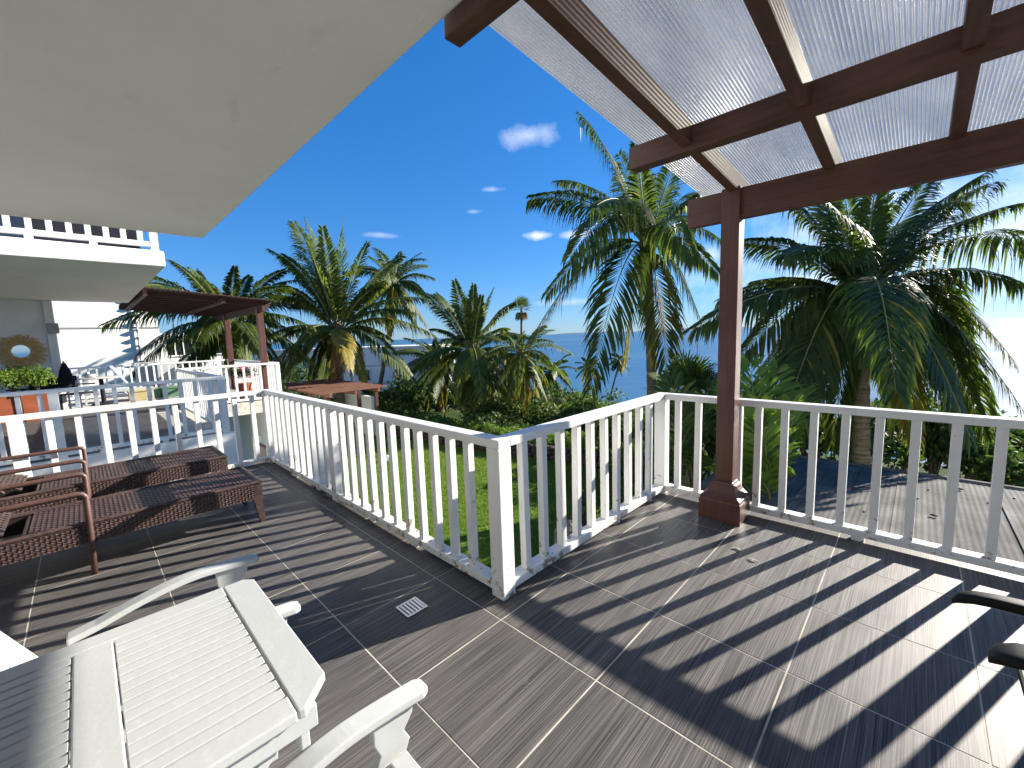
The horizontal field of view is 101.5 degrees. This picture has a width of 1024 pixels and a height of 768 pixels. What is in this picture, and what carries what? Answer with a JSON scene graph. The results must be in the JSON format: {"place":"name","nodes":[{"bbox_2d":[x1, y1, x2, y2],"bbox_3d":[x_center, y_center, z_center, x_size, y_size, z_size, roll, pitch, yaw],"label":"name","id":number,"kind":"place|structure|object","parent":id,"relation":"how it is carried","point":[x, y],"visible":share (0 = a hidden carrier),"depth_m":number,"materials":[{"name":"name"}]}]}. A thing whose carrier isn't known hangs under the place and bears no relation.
{"place":"outdoors","nodes":[
{"label":"outdoors","id":0,"kind":"place"},
{"bbox_2d":[0,215,139,248],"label":"wall","id":1,"kind":"structure","parent":0,"point":[37,224],"depth_m":7.26,"materials":[{"name":"white paint"}]},
{"bbox_2d":[0,215,24,237],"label":"glass door","id":2,"kind":"structure","parent":1,"relation":"in","point":[17,222],"depth_m":6.82,"materials":[{"name":"blue"}]},
{"bbox_2d":[253,437,267,463],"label":"garden gate","id":3,"kind":"structure","parent":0,"point":[263,449],"depth_m":7.97,"materials":[{"name":"white paint"}]},
{"bbox_2d":[258,443,266,463],"bbox_3d":[-4.685,2.370,8.096,0.700,2.400,0.080,4,9,44],"label":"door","id":4,"kind":"structure","parent":3,"relation":"in","point":[262,447],"depth_m":7.93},
{"bbox_2d":[299,429,644,567],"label":"lawn","id":5,"kind":"structure","parent":0,"point":[484,517],"depth_m":11.39,"materials":[{"name":"plant"}]},
{"bbox_2d":[97,260,319,392],"bbox_3d":[-11.953,-0.992,17.500,7.296,7.725,7.552,4,9,44],"label":"coconut palm","id":6,"kind":"object","parent":5,"relation":"on","point":[205,344],"visible":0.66,"depth_m":16.68,"materials":[{"name":"green plant"}]},
{"bbox_2d":[282,379,386,450],"bbox_3d":[-7.941,1.273,17.964,5.800,2.530,2.600,4,9,44],"label":"garden pergola","id":7,"kind":"object","parent":5,"relation":"on","point":[325,389],"visible":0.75,"depth_m":16.84,"materials":[{"name":"brown wood"}]},
{"bbox_2d":[263,214,438,431],"bbox_3d":[-8.139,-3.067,19.728,9.111,11.089,5.430,-2,7,4],"label":"coconut palm","id":8,"kind":"object","parent":5,"relation":"on","point":[340,343],"visible":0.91,"depth_m":19.57,"materials":[{"name":"green plant"}]},
{"bbox_2d":[553,520,572,544],"bbox_3d":[1.163,3.189,8.117,0.659,1.146,0.695,-4,7,-19],"label":"boulder","id":9,"kind":"object","parent":5,"relation":"on","point":[569,525],"visible":0.08,"depth_m":7.96,"materials":[{"name":"stone"}]},
{"bbox_2d":[568,490,586,526],"bbox_3d":[1.498,3.009,8.722,0.568,1.659,0.515,4,9,44],"label":"boulder","id":10,"kind":"object","parent":5,"relation":"on","point":[584,515],"visible":0.12,"depth_m":8.50,"materials":[{"name":"stone"}]},
{"bbox_2d":[581,497,600,524],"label":"shrub","id":11,"kind":"object","parent":5,"relation":"on","point":[598,511],"visible":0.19,"depth_m":8.43,"materials":[{"name":"green plant"}]},
{"bbox_2d":[595,437,653,496],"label":"shrub","id":12,"kind":"object","parent":5,"relation":"on","point":[622,462],"visible":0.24,"depth_m":9.89,"materials":[{"name":"green plant"}]},
{"bbox_2d":[642,403,707,489],"bbox_3d":[3.647,1.713,10.101,1.901,2.634,1.771,-4,7,-17],"label":"shrub","id":13,"kind":"object","parent":5,"relation":"on","point":[643,455],"visible":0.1,"depth_m":9.71,"materials":[{"name":"green plant"}]},
{"bbox_2d":[650,366,716,487],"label":"areca palm","id":14,"kind":"object","parent":5,"relation":"on","point":[688,431],"visible":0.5,"depth_m":7.33,"materials":[{"name":"green plant"}]},
{"bbox_2d":[708,353,824,498],"bbox_3d":[3.852,1.485,6.516,1.484,3.947,2.920,4,9,44],"label":"areca palm","id":15,"kind":"object","parent":5,"relation":"on","point":[770,460],"visible":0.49,"depth_m":6.08,"materials":[{"name":"green plant"}]},
{"bbox_2d":[140,0,1023,343],"label":"sky","id":16,"kind":"structure","parent":0,"point":[440,157],"materials":[{"name":"blue"}]},
{"bbox_2d":[252,318,1023,464],"bbox_3d":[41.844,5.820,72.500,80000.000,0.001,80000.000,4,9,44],"label":"sea","id":17,"kind":"structure","parent":0,"point":[1008,334],"depth_m":226.96,"materials":[{"name":"liquid"}]},
{"bbox_2d":[301,409,1013,484],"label":"ground","id":18,"kind":"structure","parent":0,"point":[452,413],"depth_m":25.69,"materials":[{"name":"soil"}]},
{"bbox_2d":[51,301,229,395],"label":"house","id":19,"kind":"structure","parent":18,"relation":"on","point":[83,341],"depth_m":21.36,"materials":[{"name":"white paint"}]},
{"bbox_2d":[0,215,164,302],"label":"neighbour balcony","id":20,"kind":"structure","parent":19,"relation":"attached to","point":[31,268],"depth_m":6.26,"materials":[{"name":"paint"}]},
{"bbox_2d":[165,339,191,356],"bbox_3d":[-19.047,-2.091,23.951,0.081,0.981,1.269,4,9,44],"label":"window","id":21,"kind":"structure","parent":19,"relation":"in","point":[174,348],"depth_m":24.00,"materials":[{"name":"white paint"}]},
{"bbox_2d":[229,412,265,466],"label":"neighbour deck wall","id":22,"kind":"structure","parent":18,"relation":"on","point":[245,425],"depth_m":13.94,"materials":[{"name":"white paint"}]},
{"bbox_2d":[0,385,262,467],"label":"neighbour deck","id":23,"kind":"structure","parent":22,"relation":"on","point":[34,433],"depth_m":8.25,"materials":[{"name":"tile"}]},
{"bbox_2d":[0,363,54,424],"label":"potted plant","id":24,"kind":"object","parent":23,"relation":"on","point":[7,406],"visible":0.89,"depth_m":8.86,"materials":[{"name":"green plant"}]},
{"bbox_2d":[0,368,57,421],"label":"potted plant","id":25,"kind":"object","parent":23,"relation":"on","point":[29,403],"visible":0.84,"depth_m":9.05,"materials":[{"name":"green plant"}]},
{"bbox_2d":[0,299,67,409],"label":"porch wall","id":26,"kind":"structure","parent":23,"relation":"on","point":[34,318],"depth_m":9.98,"materials":[{"name":"white paint"}]},
{"bbox_2d":[0,334,48,369],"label":"raffia mirror","id":27,"kind":"object","parent":26,"relation":"attached to","point":[20,350],"visible":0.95,"depth_m":9.84,"materials":[{"name":"brown glass"}]},
{"bbox_2d":[21,378,61,409],"bbox_3d":[-11.082,0.308,9.866,0.540,0.860,0.486,-7,8,-36],"label":"patio chair","id":28,"kind":"object","parent":23,"relation":"on","point":[51,386],"visible":0.34,"depth_m":10.05,"materials":[{"name":"black"}]},
{"bbox_2d":[58,361,74,408],"bbox_3d":[-10.649,0.080,10.014,0.400,1.250,0.400,4,9,44],"label":"parasol","id":29,"kind":"object","parent":23,"relation":"on","point":[66,378],"visible":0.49,"depth_m":9.92,"materials":[{"name":"black fabric"}]},
{"bbox_2d":[57,375,94,409],"bbox_3d":[-10.939,0.224,10.551,0.486,0.860,0.540,-2,7,-3],"label":"patio chair","id":30,"kind":"object","parent":23,"relation":"on","point":[81,392],"visible":0.41,"depth_m":10.47,"materials":[{"name":"white plastic"}]},
{"bbox_2d":[77,375,125,405],"bbox_3d":[-11.228,0.183,11.467,1.040,0.750,1.040,4,9,44],"label":"dining table","id":31,"kind":"object","parent":23,"relation":"on","point":[103,394],"visible":0.83,"depth_m":11.43,"materials":[{"name":"white plastic"}]},
{"bbox_2d":[0,431,237,475],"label":"neighbour deck edge","id":32,"kind":"object","parent":23,"relation":"attached to","point":[229,446],"visible":0.17,"depth_m":6.31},
{"bbox_2d":[0,376,229,465],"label":"railing","id":33,"kind":"object","parent":32,"relation":"on","point":[53,400],"visible":0.69,"depth_m":6.06,"materials":[{"name":"white paint"}]},
{"bbox_2d":[83,365,154,404],"bbox_3d":[-11.364,-0.026,12.074,0.600,1.035,1.500,4,9,44],"label":"white lounger","id":34,"kind":"object","parent":23,"relation":"on","point":[117,373],"visible":0.47,"depth_m":11.88,"materials":[{"name":"white wood"}]},
{"bbox_2d":[127,389,147,400],"bbox_3d":[-10.928,0.316,12.208,0.360,0.295,0.440,4,9,44],"label":"storage box","id":35,"kind":"object","parent":23,"relation":"on","point":[141,394],"visible":0.72,"depth_m":12.12,"materials":[{"name":"yellow plastic"}]},
{"bbox_2d":[133,362,157,387],"bbox_3d":[-13.101,-0.284,15.003,0.440,0.990,0.600,4,9,44],"label":"planter","id":36,"kind":"object","parent":23,"relation":"on","point":[143,373],"visible":0.44,"depth_m":14.83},
{"bbox_2d":[67,359,225,399],"bbox_3d":[-12.354,-0.120,13.221,0.094,0.956,5.615,4,9,44],"label":"railing","id":37,"kind":"object","parent":23,"relation":"on","point":[130,370],"visible":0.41,"depth_m":13.48,"materials":[{"name":"white paint"}]},
{"bbox_2d":[154,361,176,386],"bbox_3d":[-12.367,-0.308,15.000,0.440,0.990,0.600,4,9,44],"label":"planter","id":38,"kind":"object","parent":23,"relation":"on","point":[165,372],"visible":0.48,"depth_m":14.82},
{"bbox_2d":[160,385,178,396],"bbox_3d":[-10.473,0.227,12.808,0.360,0.302,0.440,4,9,44],"label":"storage box","id":39,"kind":"object","parent":23,"relation":"on","point":[172,391],"visible":0.67,"depth_m":12.72,"materials":[{"name":"green plastic"}]},
{"bbox_2d":[118,286,276,388],"bbox_3d":[-9.474,-1.080,12.554,5.850,2.890,2.879,4,9,44],"label":"pergola","id":40,"kind":"object","parent":23,"relation":"on","point":[225,308],"visible":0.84,"depth_m":11.68,"materials":[{"name":"brown paint"}]},
{"bbox_2d":[176,368,221,426],"bbox_3d":[-6.420,0.220,8.546,4.263,0.955,0.100,4,9,44],"label":"railing","id":41,"kind":"object","parent":23,"relation":"on","point":[188,391],"visible":0.58,"depth_m":8.30,"materials":[{"name":"white paint"}]},
{"bbox_2d":[182,362,281,402],"bbox_3d":[-7.137,0.002,10.787,0.100,0.990,2.138,4,9,44],"label":"railing","id":42,"kind":"object","parent":23,"relation":"on","point":[277,374],"visible":0.65,"depth_m":10.95,"materials":[{"name":"white paint"}]},
{"bbox_2d":[223,364,258,397],"bbox_3d":[-7.670,-0.106,11.979,0.893,0.965,0.692,-1,7,10],"label":"flower pot","id":43,"kind":"object","parent":23,"relation":"on","point":[241,385],"visible":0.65,"depth_m":11.86,"materials":[{"name":"ceramic"}]},
{"bbox_2d":[227,359,276,390],"bbox_3d":[-8.395,-0.260,13.414,5.390,0.990,0.100,4,9,44],"label":"railing","id":44,"kind":"object","parent":23,"relation":"on","point":[272,378],"visible":0.39,"depth_m":12.90,"materials":[{"name":"white paint"}]},
{"bbox_2d":[280,355,317,393],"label":"shrub","id":45,"kind":"object","parent":18,"relation":"on","point":[298,371],"visible":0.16,"depth_m":30.65,"materials":[{"name":"green plant"}]},
{"bbox_2d":[345,393,375,435],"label":"garden wall","id":46,"kind":"structure","parent":18,"relation":"on","point":[367,401],"depth_m":19.39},
{"bbox_2d":[270,344,454,409],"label":"house","id":47,"kind":"structure","parent":18,"relation":"on","point":[373,365],"depth_m":38.99,"materials":[{"name":"white paint"}]},
{"bbox_2d":[352,247,436,400],"bbox_3d":[-7.253,-3.185,26.199,5.277,10.627,6.657,-3,7,-11],"label":"coconut palm","id":48,"kind":"object","parent":18,"relation":"on","point":[397,288],"visible":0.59,"depth_m":25.40,"materials":[{"name":"green plant"}]},
{"bbox_2d":[361,368,436,426],"bbox_3d":[-5.890,0.781,21.300,3.598,3.161,3.866,4,9,44],"label":"shrub","id":49,"kind":"object","parent":18,"relation":"on","point":[403,400],"visible":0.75,"depth_m":20.82,"materials":[{"name":"green plant"}]},
{"bbox_2d":[395,412,452,425],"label":"shrub","id":50,"kind":"object","parent":18,"relation":"on","point":[421,415],"visible":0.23,"depth_m":19.74,"materials":[{"name":"green plant"}]},
{"bbox_2d":[396,338,462,411],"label":"coconut palm","id":51,"kind":"object","parent":18,"relation":"on","point":[442,391],"visible":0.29,"depth_m":26.60,"materials":[{"name":"green plant"}]},
{"bbox_2d":[403,278,530,418],"bbox_3d":[-2.179,-0.769,22.232,6.791,9.856,6.402,4,9,44],"label":"coconut palm","id":52,"kind":"object","parent":18,"relation":"on","point":[470,365],"visible":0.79,"depth_m":21.45,"materials":[{"name":"green plant"}]},
{"bbox_2d":[422,410,525,437],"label":"shrub","id":53,"kind":"object","parent":18,"relation":"on","point":[487,419],"visible":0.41,"depth_m":18.02,"materials":[{"name":"green plant"}]},
{"bbox_2d":[483,423,510,434],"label":"shrub","id":54,"kind":"object","parent":18,"relation":"on","point":[492,427],"visible":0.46,"depth_m":16.67,"materials":[{"name":"green plant"}]},
{"bbox_2d":[474,396,522,425],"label":"shrub","id":55,"kind":"object","parent":18,"relation":"on","point":[495,409],"visible":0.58,"depth_m":19.68,"materials":[{"name":"green plant"}]},
{"bbox_2d":[488,386,508,404],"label":"shrub","id":56,"kind":"object","parent":18,"relation":"on","point":[496,397],"visible":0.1,"depth_m":22.08,"materials":[{"name":"green plant"}]},
{"bbox_2d":[465,396,532,424],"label":"shrub","id":57,"kind":"object","parent":18,"relation":"on","point":[511,409],"visible":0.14,"depth_m":20.18,"materials":[{"name":"green plant"}]},
{"bbox_2d":[473,325,573,423],"bbox_3d":[0.557,0.140,20.247,4.631,5.872,5.014,4,9,44],"label":"coconut palm","id":58,"kind":"object","parent":18,"relation":"on","point":[520,366],"visible":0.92,"depth_m":19.68,"materials":[{"name":"green plant"}]},
{"bbox_2d":[514,295,532,341],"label":"fan palm","id":59,"kind":"object","parent":18,"relation":"on","point":[521,315],"visible":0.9,"depth_m":61.63,"materials":[{"name":"green plant"}]},
{"bbox_2d":[496,406,551,430],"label":"shrub","id":60,"kind":"object","parent":18,"relation":"on","point":[518,417],"visible":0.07,"depth_m":19.50,"materials":[{"name":"green plant"}]},
{"bbox_2d":[353,422,710,483],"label":"stone wall","id":61,"kind":"structure","parent":18,"relation":"on","point":[532,450],"depth_m":14.87,"materials":[{"name":"grey stone"}]},
{"bbox_2d":[461,420,486,431],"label":"shrub","id":62,"kind":"object","parent":61,"relation":"on","point":[476,427],"visible":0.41,"depth_m":17.27,"materials":[{"name":"green plant"}]},
{"bbox_2d":[498,407,571,439],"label":"shrub","id":63,"kind":"object","parent":18,"relation":"on","point":[527,425],"visible":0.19,"depth_m":18.59,"materials":[{"name":"green plant"}]},
{"bbox_2d":[524,353,576,399],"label":"coconut palm","id":64,"kind":"object","parent":18,"relation":"on","point":[551,374],"visible":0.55,"depth_m":33.37,"materials":[{"name":"green plant"}]},
{"bbox_2d":[530,400,572,424],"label":"shrub","id":65,"kind":"object","parent":18,"relation":"on","point":[549,411],"visible":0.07,"depth_m":19.25,"materials":[{"name":"green plant"}]},
{"bbox_2d":[518,396,584,433],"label":"shrub","id":66,"kind":"object","parent":18,"relation":"on","point":[540,402],"visible":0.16,"depth_m":19.74,"materials":[{"name":"green plant"}]},
{"bbox_2d":[530,380,580,408],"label":"shrub","id":67,"kind":"object","parent":18,"relation":"on","point":[560,394],"visible":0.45,"depth_m":26.97,"materials":[{"name":"green plant"}]},
{"bbox_2d":[546,430,570,444],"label":"shrub","id":68,"kind":"object","parent":18,"relation":"on","point":[552,437],"visible":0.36,"depth_m":15.59,"materials":[{"name":"green plant"}]},
{"bbox_2d":[537,403,634,434],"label":"shrub","id":69,"kind":"object","parent":18,"relation":"on","point":[581,424],"visible":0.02,"depth_m":19.01,"materials":[{"name":"green plant"}]},
{"bbox_2d":[560,391,611,423],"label":"shrub","id":70,"kind":"object","parent":18,"relation":"on","point":[578,405],"visible":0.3,"depth_m":18.16,"materials":[{"name":"green plant"}]},
{"bbox_2d":[575,357,603,394],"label":"coconut palm","id":71,"kind":"object","parent":18,"relation":"on","point":[584,360],"visible":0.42,"depth_m":45.85,"materials":[{"name":"green plant"}]},
{"bbox_2d":[558,396,644,432],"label":"shrub","id":72,"kind":"object","parent":18,"relation":"on","point":[584,409],"visible":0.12,"depth_m":17.86,"materials":[{"name":"green plant"}]},
{"bbox_2d":[594,406,634,448],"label":"shrub","id":73,"kind":"object","parent":18,"relation":"on","point":[597,432],"visible":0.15,"depth_m":13.78,"materials":[{"name":"green plant"}]},
{"bbox_2d":[608,353,631,403],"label":"coconut palm","id":74,"kind":"object","parent":18,"relation":"on","point":[619,360],"visible":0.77,"depth_m":59.85,"materials":[{"name":"green plant"}]},
{"bbox_2d":[601,388,644,422],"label":"shrub","id":75,"kind":"object","parent":18,"relation":"on","point":[616,395],"visible":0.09,"depth_m":20.23,"materials":[{"name":"green plant"}]},
{"bbox_2d":[526,111,720,484],"bbox_3d":[3.088,-2.378,11.545,5.081,10.726,7.768,2,8,29],"label":"coconut palm","id":76,"kind":"object","parent":18,"relation":"on","point":[647,221],"visible":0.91,"depth_m":10.30,"materials":[{"name":"green plant"}]},
{"bbox_2d":[608,415,674,458],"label":"shrub","id":77,"kind":"object","parent":18,"relation":"on","point":[622,438],"visible":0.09,"depth_m":12.91,"materials":[{"name":"green plant"}]},
{"bbox_2d":[639,348,717,487],"bbox_3d":[3.696,1.275,8.703,1.991,4.068,1.947,4,9,44],"label":"fan palm","id":78,"kind":"object","parent":18,"relation":"on","point":[692,370],"visible":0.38,"depth_m":8.37,"materials":[{"name":"green plant"}]},
{"bbox_2d":[669,388,716,473],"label":"shrub","id":79,"kind":"object","parent":18,"relation":"on","point":[712,433],"visible":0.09,"depth_m":12.14,"materials":[{"name":"green plant"}]},
{"bbox_2d":[695,390,716,470],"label":"shrub","id":80,"kind":"object","parent":18,"relation":"on","point":[713,448],"visible":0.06,"depth_m":12.23,"materials":[{"name":"green plant"}]},
{"bbox_2d":[697,374,766,456],"bbox_3d":[6.779,1.299,13.078,2.447,3.263,3.397,1,7,22],"label":"shrub","id":81,"kind":"object","parent":18,"relation":"on","point":[710,447],"visible":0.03,"depth_m":12.35,"materials":[{"name":"green plant"}]},
{"bbox_2d":[749,385,839,450],"bbox_3d":[8.483,1.345,12.886,3.594,2.996,2.478,-3,7,-6],"label":"shrub","id":82,"kind":"object","parent":18,"relation":"on","point":[822,436],"visible":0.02,"depth_m":12.16,"materials":[{"name":"green plant"}]},
{"bbox_2d":[678,145,1023,464],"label":"coconut palm","id":83,"kind":"object","parent":18,"relation":"on","point":[862,317],"visible":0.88,"depth_m":8.56,"materials":[{"name":"green plant"}]},
{"bbox_2d":[795,413,925,469],"bbox_3d":[9.016,1.625,12.463,3.626,2.502,3.951,-2,7,-5],"label":"shrub","id":84,"kind":"object","parent":18,"relation":"on","point":[821,449],"visible":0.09,"depth_m":11.51,"materials":[{"name":"green plant"}]},
{"bbox_2d":[700,450,1023,562],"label":"wooden deck","id":85,"kind":"structure","parent":18,"relation":"on","point":[971,515],"depth_m":5.85,"materials":[{"name":"grey wood"}]},
{"bbox_2d":[806,414,936,467],"bbox_3d":[11.108,1.866,13.523,3.662,2.099,2.687,0,7,17],"label":"shrub","id":86,"kind":"object","parent":18,"relation":"on","point":[888,453],"visible":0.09,"depth_m":12.55,"materials":[{"name":"green plant"}]},
{"bbox_2d":[870,385,963,469],"bbox_3d":[12.011,1.396,12.583,2.784,3.280,2.043,-4,7,-19],"label":"shrub","id":87,"kind":"object","parent":18,"relation":"on","point":[902,464],"visible":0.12,"depth_m":12.32,"materials":[{"name":"green plant"}]},
{"bbox_2d":[872,383,983,474],"bbox_3d":[12.738,1.470,12.950,3.046,3.263,2.200,16,19,70],"label":"shrub","id":88,"kind":"object","parent":18,"relation":"on","point":[935,466],"visible":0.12,"depth_m":12.27,"materials":[{"name":"green plant"}]},
{"bbox_2d":[870,399,1023,480],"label":"shrub","id":89,"kind":"object","parent":18,"relation":"on","point":[1016,432],"visible":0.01,"depth_m":13.54,"materials":[{"name":"green plant"}]},
{"bbox_2d":[903,431,1023,485],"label":"shrub","id":90,"kind":"object","parent":18,"relation":"on","point":[1016,440],"visible":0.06,"depth_m":12.28,"materials":[{"name":"green plant"}]},
{"bbox_2d":[924,422,1023,486],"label":"shrub","id":91,"kind":"object","parent":18,"relation":"on","point":[1014,458],"visible":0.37,"depth_m":11.25,"materials":[{"name":"green plant"}]},
{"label":"deck wall","id":92,"kind":"structure","parent":18,"relation":"on","visible":0},
{"bbox_2d":[0,462,1023,767],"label":"deck","id":93,"kind":"structure","parent":92,"relation":"on","point":[668,630],"depth_m":2.13,"materials":[{"name":"tile"}]},
{"bbox_2d":[0,445,227,514],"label":"sun lounger","id":94,"kind":"object","parent":93,"relation":"on","point":[114,477],"visible":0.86,"depth_m":3.93,"materials":[{"name":"wicker"}]},
{"bbox_2d":[0,466,264,574],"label":"sun lounger","id":95,"kind":"object","parent":93,"relation":"on","point":[88,519],"visible":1,"depth_m":3.05,"materials":[{"name":"wicker"}]},
{"bbox_2d":[0,390,269,514],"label":"railing","id":96,"kind":"object","parent":93,"relation":"on","point":[16,434],"visible":0.51,"depth_m":4.43,"materials":[{"name":"white paint"}]},
{"bbox_2d":[0,554,300,762],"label":"garden chair","id":97,"kind":"object","parent":93,"relation":"on","point":[13,653],"visible":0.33,"depth_m":1.60,"materials":[{"name":"white wood"}]},
{"bbox_2d":[0,579,324,767],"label":"folding table","id":98,"kind":"object","parent":93,"relation":"on","point":[231,675],"visible":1,"depth_m":0.98,"materials":[{"name":"white wood"}]},
{"bbox_2d":[285,679,427,767],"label":"garden chair","id":99,"kind":"object","parent":93,"relation":"on","point":[382,721],"visible":1,"depth_m":1.09,"materials":[{"name":"white plastic"}]},
{"bbox_2d":[261,389,515,600],"bbox_3d":[-1.592,0.659,3.910,4.360,0.950,0.100,4,9,44],"label":"railing","id":100,"kind":"object","parent":93,"relation":"on","point":[288,449],"visible":1,"depth_m":3.16,"materials":[{"name":"white paint"}]},
{"bbox_2d":[395,597,427,617],"bbox_3d":[-0.573,1.275,2.391,0.132,0.005,0.132,4,9,44],"label":"floor drain","id":101,"kind":"object","parent":93,"relation":"on","point":[411,607],"visible":1,"depth_m":2.39,"materials":[{"name":"metal"}]},
{"bbox_2d":[499,392,668,586],"bbox_3d":[0.706,0.661,3.216,0.100,0.950,2.118,4,9,44],"label":"railing","id":102,"kind":"object","parent":93,"relation":"on","point":[529,566],"visible":0.94,"depth_m":3.06,"materials":[{"name":"white paint"}]},
{"bbox_2d":[444,0,1023,526],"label":"pergola","id":103,"kind":"object","parent":93,"relation":"on","point":[966,50],"visible":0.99,"depth_m":2.17,"materials":[{"name":"brown paint"}]},
{"bbox_2d":[665,393,1023,576],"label":"railing","id":104,"kind":"object","parent":93,"relation":"on","point":[989,558],"visible":0.87,"depth_m":2.87,"materials":[{"name":"white paint"}]},
{"bbox_2d":[951,591,1023,695],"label":"resin chair","id":105,"kind":"object","parent":93,"relation":"on","point":[1011,655],"visible":1,"depth_m":1.34,"materials":[{"name":"black plastic"}]},
{"bbox_3d":[-2.825,-0.788,-1.715,10.160,5.800,0.200,4,9,44],"label":"house wall","id":106,"kind":"object","parent":92,"relation":"on","visible":0},
{"bbox_2d":[0,0,461,237],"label":"balcony slab","id":107,"kind":"structure","parent":106,"relation":"attached to","point":[197,118],"depth_m":2.04,"materials":[{"name":"paint"}]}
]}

